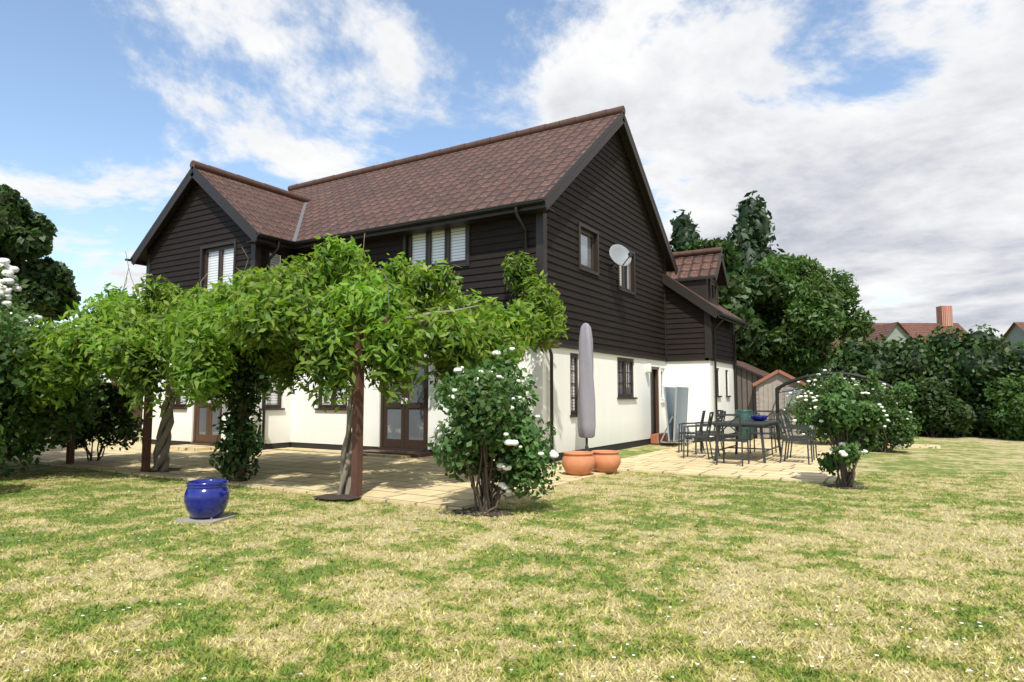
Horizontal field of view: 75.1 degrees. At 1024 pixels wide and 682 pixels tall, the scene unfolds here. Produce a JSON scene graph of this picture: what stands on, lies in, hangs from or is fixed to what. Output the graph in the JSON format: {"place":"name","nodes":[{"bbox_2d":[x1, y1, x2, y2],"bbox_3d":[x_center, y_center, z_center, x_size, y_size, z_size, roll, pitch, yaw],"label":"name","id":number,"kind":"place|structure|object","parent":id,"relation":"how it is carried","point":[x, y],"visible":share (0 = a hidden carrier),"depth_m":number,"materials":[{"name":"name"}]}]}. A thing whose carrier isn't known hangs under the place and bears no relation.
{"place":"outdoors","nodes":[
{"label":"outdoors","id":0,"kind":"place"},
{"bbox_2d":[141,129,666,462],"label":"house","id":1,"kind":"structure","parent":0,"point":[597,206],"depth_m":15.72,"materials":[{"name":"wood"}]},
{"bbox_2d":[125,106,677,462],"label":"house roof","id":2,"kind":"structure","parent":1,"relation":"on","point":[528,171],"depth_m":16.48,"materials":[{"name":"brown tile"}]},
{"bbox_2d":[609,244,632,268],"bbox_3d":[2.560,-2.021,15.674,0.788,0.568,0.589,-3,-6,31],"label":"satellite dish","id":3,"kind":"object","parent":1,"relation":"attached to","point":[620,255],"visible":0.99,"depth_m":15.70,"materials":[{"name":"grey metal"}]},
{"bbox_2d":[666,278,734,441],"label":"wing","id":4,"kind":"structure","parent":1,"relation":"attached to","point":[690,349],"depth_m":19.02,"materials":[{"name":"white paint"}]},
{"bbox_2d":[662,247,748,419],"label":"wing roof","id":5,"kind":"structure","parent":4,"relation":"on","point":[706,263],"depth_m":19.83,"materials":[{"name":"brown tile"}]},
{"bbox_2d":[3,438,940,509],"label":"patio paving","id":6,"kind":"structure","parent":0,"point":[424,481],"depth_m":11.65,"materials":[{"name":"beige stone"}]},
{"bbox_2d":[208,339,272,481],"bbox_3d":[-4.081,0.829,10.025,0.984,2.580,0.770,-3,-6,31],"label":"climber shrub","id":7,"kind":"object","parent":6,"relation":"on","point":[247,384],"visible":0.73,"depth_m":9.88,"materials":[{"name":"green plant"}]},
{"bbox_2d":[170,444,410,457],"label":"door step slabs","id":8,"kind":"structure","parent":6,"relation":"on","point":[191,447],"depth_m":15.47,"materials":[{"name":"beige stone"}]},
{"bbox_2d":[66,306,559,495],"bbox_3d":[-3.925,1.097,12.494,8.250,2.460,5.200,-3,-6,31],"label":"pergola frame","id":9,"kind":"object","parent":6,"relation":"on","point":[357,442],"visible":0.11,"depth_m":8.57,"materials":[{"name":"brown wood"}]},
{"bbox_2d":[562,451,594,475],"bbox_3d":[1.074,1.979,10.770,0.540,0.360,0.540,-3,-6,31],"label":"terracotta pot","id":10,"kind":"object","parent":6,"relation":"on","point":[578,463],"visible":1,"depth_m":10.57,"materials":[{"name":"ceramic"}]},
{"bbox_2d":[578,323,595,450],"bbox_3d":[1.478,0.994,13.248,0.500,2.730,0.500,-3,-6,31],"label":"closed patio umbrella","id":11,"kind":"object","parent":6,"relation":"on","point":[586,413],"visible":0.81,"depth_m":13.16,"materials":[{"name":"fabric"}]},
{"bbox_2d":[591,450,620,472],"bbox_3d":[1.566,2.020,11.171,0.516,0.344,0.516,-3,-6,31],"label":"terracotta pot","id":12,"kind":"object","parent":6,"relation":"on","point":[607,461],"visible":0.91,"depth_m":10.97,"materials":[{"name":"ceramic"}]},
{"bbox_2d":[660,387,694,445],"bbox_3d":[4.359,1.964,17.576,0.670,1.501,1.520,-2,-5,25],"label":"folded table","id":13,"kind":"object","parent":6,"relation":"on","point":[676,404],"visible":0.95,"depth_m":17.27,"materials":[{"name":"blue"}]},
{"bbox_2d":[678,410,705,453],"bbox_3d":[4.061,2.038,15.000,0.568,0.940,0.485,-2,-5,21],"label":"patio chair","id":14,"kind":"object","parent":6,"relation":"on","point":[701,422],"visible":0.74,"depth_m":14.86,"materials":[{"name":"metal"}]},
{"bbox_2d":[683,412,713,458],"bbox_3d":[3.836,1.929,13.675,0.568,0.940,0.485,-2,-5,25],"label":"patio chair","id":15,"kind":"object","parent":6,"relation":"on","point":[708,425],"visible":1,"depth_m":13.56,"materials":[{"name":"metal"}]},
{"bbox_2d":[695,410,723,450],"bbox_3d":[4.600,2.080,15.509,0.568,0.940,0.485,0,-5,1],"label":"patio chair","id":16,"kind":"object","parent":6,"relation":"on","point":[713,431],"visible":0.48,"depth_m":15.34,"materials":[{"name":"metal"}]},
{"bbox_2d":[695,411,725,455],"bbox_3d":[4.327,1.995,14.477,0.572,0.940,0.490,-3,-6,31],"label":"patio chair","id":17,"kind":"object","parent":6,"relation":"on","point":[713,434],"visible":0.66,"depth_m":14.40,"materials":[{"name":"metal"}]},
{"bbox_2d":[715,414,749,465],"bbox_3d":[4.088,1.822,12.368,0.492,0.940,0.573,-3,-6,31],"label":"patio chair","id":18,"kind":"object","parent":6,"relation":"on","point":[741,440],"visible":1,"depth_m":12.26,"materials":[{"name":"metal"}]},
{"bbox_2d":[734,409,753,439],"bbox_3d":[6.704,2.413,19.218,0.540,0.880,0.540,-3,-6,31],"label":"water butt","id":19,"kind":"object","parent":6,"relation":"on","point":[744,414],"visible":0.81,"depth_m":19.00,"materials":[{"name":"teal plastic"}]},
{"bbox_2d":[711,420,780,462],"bbox_3d":[4.834,2.021,13.577,1.000,0.744,1.900,-3,-6,31],"label":"patio table","id":20,"kind":"object","parent":6,"relation":"on","point":[753,423],"visible":0.89,"depth_m":13.21,"materials":[{"name":"metal"}]},
{"bbox_2d":[750,415,767,420],"bbox_3d":[5.206,1.627,14.028,0.380,0.115,0.380,-3,-6,31],"label":"blue bowl","id":21,"kind":"object","parent":20,"relation":"on","point":[759,417],"visible":0.97,"depth_m":13.92,"materials":[{"name":"ceramic"}]},
{"bbox_2d":[749,410,776,454],"bbox_3d":[5.579,2.022,14.803,0.494,0.940,0.575,-3,-6,31],"label":"patio chair","id":22,"kind":"object","parent":6,"relation":"on","point":[754,432],"visible":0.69,"depth_m":14.84,"materials":[{"name":"metal"}]},
{"bbox_2d":[776,413,812,463],"bbox_3d":[5.408,1.853,12.746,0.568,0.940,0.486,-3,-6,31],"label":"patio chair","id":23,"kind":"object","parent":6,"relation":"on","point":[781,422],"visible":1,"depth_m":12.71,"materials":[{"name":"metal"}]},
{"bbox_2d":[783,412,816,459],"bbox_3d":[5.862,1.918,13.543,0.578,0.940,0.498,-3,-6,31],"label":"patio chair","id":24,"kind":"object","parent":6,"relation":"on","point":[786,419],"visible":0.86,"depth_m":13.47,"materials":[{"name":"metal"}]},
{"bbox_2d":[775,372,897,439],"bbox_3d":[9.562,1.924,19.556,3.110,1.970,2.486,-3,-6,31],"label":"gazebo frame","id":25,"kind":"object","parent":6,"relation":"on","point":[801,378],"visible":0.33,"depth_m":19.12,"materials":[{"name":"black metal"}]},
{"bbox_2d":[0,431,1023,681],"bbox_3d":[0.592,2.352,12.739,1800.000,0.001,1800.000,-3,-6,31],"label":"lawn ground","id":26,"kind":"structure","parent":0,"point":[976,455],"depth_m":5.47,"materials":[{"name":"green plant"}]},
{"bbox_2d":[0,403,6,463],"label":"shrub","id":27,"kind":"object","parent":26,"relation":"on","point":[3,450],"visible":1,"depth_m":8.89,"materials":[{"name":"green plant"}]},
{"bbox_2d":[4,299,30,329],"bbox_3d":[-14.044,0.648,16.741,4.029,4.132,3.638,-3,-6,31],"label":"shrub","id":28,"kind":"object","parent":26,"relation":"on","point":[25,305],"visible":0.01,"depth_m":17.22,"materials":[{"name":"green plant"}]},
{"bbox_2d":[0,258,43,331],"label":"rose shrub","id":29,"kind":"object","parent":26,"relation":"on","point":[6,294],"visible":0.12,"depth_m":12.50,"materials":[{"name":"white plant"}]},
{"bbox_2d":[0,184,81,325],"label":"tree","id":30,"kind":"object","parent":26,"relation":"on","point":[46,283],"visible":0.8,"depth_m":30.99,"materials":[{"name":"green plant"}]},
{"bbox_2d":[0,306,108,476],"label":"shrub","id":31,"kind":"object","parent":26,"relation":"on","point":[19,420],"visible":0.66,"depth_m":10.49,"materials":[{"name":"green plant"}]},
{"bbox_2d":[18,380,142,439],"bbox_3d":[-13.316,2.383,24.404,0.100,1.850,25.200,-1,-5,9],"label":"tree","id":32,"kind":"object","parent":26,"relation":"on","point":[138,412],"visible":0.01,"depth_m":23.76,"materials":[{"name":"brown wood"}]},
{"bbox_2d":[52,379,142,460],"bbox_3d":[-8.124,1.567,13.101,1.776,1.703,1.138,3,-6,-36],"label":"shrub","id":33,"kind":"object","parent":26,"relation":"on","point":[117,420],"visible":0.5,"depth_m":13.04,"materials":[{"name":"green plant"}]},
{"bbox_2d":[175,514,235,523],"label":"paving slab","id":34,"kind":"structure","parent":26,"relation":"on","point":[189,519],"depth_m":6.89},
{"bbox_2d":[184,479,229,518],"bbox_3d":[-3.216,1.662,7.017,0.442,0.368,0.442,-3,-6,31],"label":"blue glazed pot","id":35,"kind":"object","parent":34,"relation":"on","point":[206,498],"visible":1,"depth_m":6.86,"materials":[{"name":"ceramic"}]},
{"bbox_2d":[6,233,568,494],"bbox_3d":[-4.093,0.194,11.254,9.780,4.233,6.057,-1,-5,15],"label":"wisteria vine","id":36,"kind":"object","parent":26,"relation":"on","point":[276,309],"visible":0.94,"depth_m":9.45,"materials":[{"name":"green plant"}]},
{"bbox_2d":[426,345,562,512],"bbox_3d":[-0.243,1.002,7.531,1.543,1.924,1.679,-3,-6,31],"label":"flowering bush","id":37,"kind":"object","parent":26,"relation":"on","point":[490,419],"depth_m":7.28,"materials":[{"name":"green plant"}]},
{"bbox_2d":[0,457,1023,681],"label":"lawn daisies","id":38,"kind":"object","parent":26,"relation":"on","point":[638,605],"visible":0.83,"depth_m":3.65,"materials":[{"name":"white plant"}]},
{"bbox_2d":[140,450,897,516],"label":"soil patches","id":39,"kind":"object","parent":26,"relation":"on","point":[334,496],"visible":0.78,"depth_m":8.30,"materials":[{"name":"brown soil"}]},
{"bbox_2d":[651,433,682,443],"bbox_3d":[4.226,2.640,18.072,0.600,0.240,1.000,-3,-6,31],"label":"brick step","id":40,"kind":"object","parent":26,"relation":"on","point":[656,438],"visible":0.47,"depth_m":17.71,"materials":[{"name":"brick"}]},
{"bbox_2d":[669,209,700,251],"bbox_3d":[8.596,-0.315,33.061,6.420,12.725,7.360,-3,-6,31],"label":"tree","id":41,"kind":"object","parent":26,"relation":"on","point":[684,233],"visible":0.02,"depth_m":33.17,"materials":[{"name":"green plant"}]},
{"bbox_2d":[684,237,787,366],"bbox_3d":[8.047,-0.289,26.182,4.935,7.715,5.061,4,-6,-38],"label":"tree","id":42,"kind":"object","parent":26,"relation":"on","point":[740,297],"visible":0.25,"depth_m":24.94,"materials":[{"name":"green plant"}]},
{"bbox_2d":[732,361,769,437],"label":"outbuilding","id":43,"kind":"structure","parent":26,"relation":"on","point":[748,375],"depth_m":20.73,"materials":[{"name":"wood"}]},
{"bbox_2d":[725,190,830,405],"bbox_3d":[12.373,-0.634,33.321,6.917,13.992,7.283,-3,-6,31],"label":"tree","id":44,"kind":"object","parent":26,"relation":"on","point":[751,233],"visible":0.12,"depth_m":32.72,"materials":[{"name":"green plant"}]},
{"bbox_2d":[752,369,806,439],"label":"garden shed","id":45,"kind":"structure","parent":26,"relation":"on","point":[767,385],"depth_m":19.86,"materials":[{"name":"brown wood"}]},
{"bbox_2d":[753,253,877,388],"bbox_3d":[11.313,-0.009,26.815,4.873,7.300,5.191,4,-6,-38],"label":"willow tree","id":46,"kind":"object","parent":26,"relation":"on","point":[810,314],"visible":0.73,"depth_m":25.45,"materials":[{"name":"green plant"}]},
{"bbox_2d":[784,369,875,444],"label":"rose bush","id":47,"kind":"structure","parent":26,"relation":"on","point":[809,400],"depth_m":17.58,"materials":[{"name":"green plant"}]},
{"bbox_2d":[805,373,888,486],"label":"flowering bush","id":48,"kind":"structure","parent":26,"relation":"on","point":[833,413],"depth_m":9.41,"materials":[{"name":"green plant"}]},
{"bbox_2d":[852,369,921,452],"bbox_3d":[8.576,1.621,15.392,1.483,2.003,1.506,0,-5,-3],"label":"flowering bush","id":49,"kind":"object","parent":26,"relation":"on","point":[898,431],"depth_m":15.18,"materials":[{"name":"green plant"}]},
{"bbox_2d":[811,324,1023,437],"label":"hedge","id":50,"kind":"object","parent":26,"relation":"on","point":[968,367],"visible":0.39,"depth_m":21.67,"materials":[{"name":"green plant"}]},
{"bbox_2d":[898,376,975,436],"bbox_3d":[13.240,2.084,21.016,2.352,1.996,1.960,-3,-6,31],"label":"hedge shrub","id":51,"kind":"object","parent":26,"relation":"on","point":[929,408],"visible":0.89,"depth_m":20.66,"materials":[{"name":"green plant"}]},
{"bbox_2d":[984,373,1023,440],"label":"hedge shrub","id":52,"kind":"object","parent":26,"relation":"on","point":[1007,397],"visible":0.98,"depth_m":19.60,"materials":[{"name":"green plant"}]},
{"bbox_2d":[0,0,1023,381],"label":"sky","id":53,"kind":"structure","parent":0,"point":[882,141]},
{"bbox_2d":[825,306,1023,370],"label":"neighbour houses","id":54,"kind":"structure","parent":0,"point":[1014,333],"depth_m":50.98,"materials":[{"name":"brick"}]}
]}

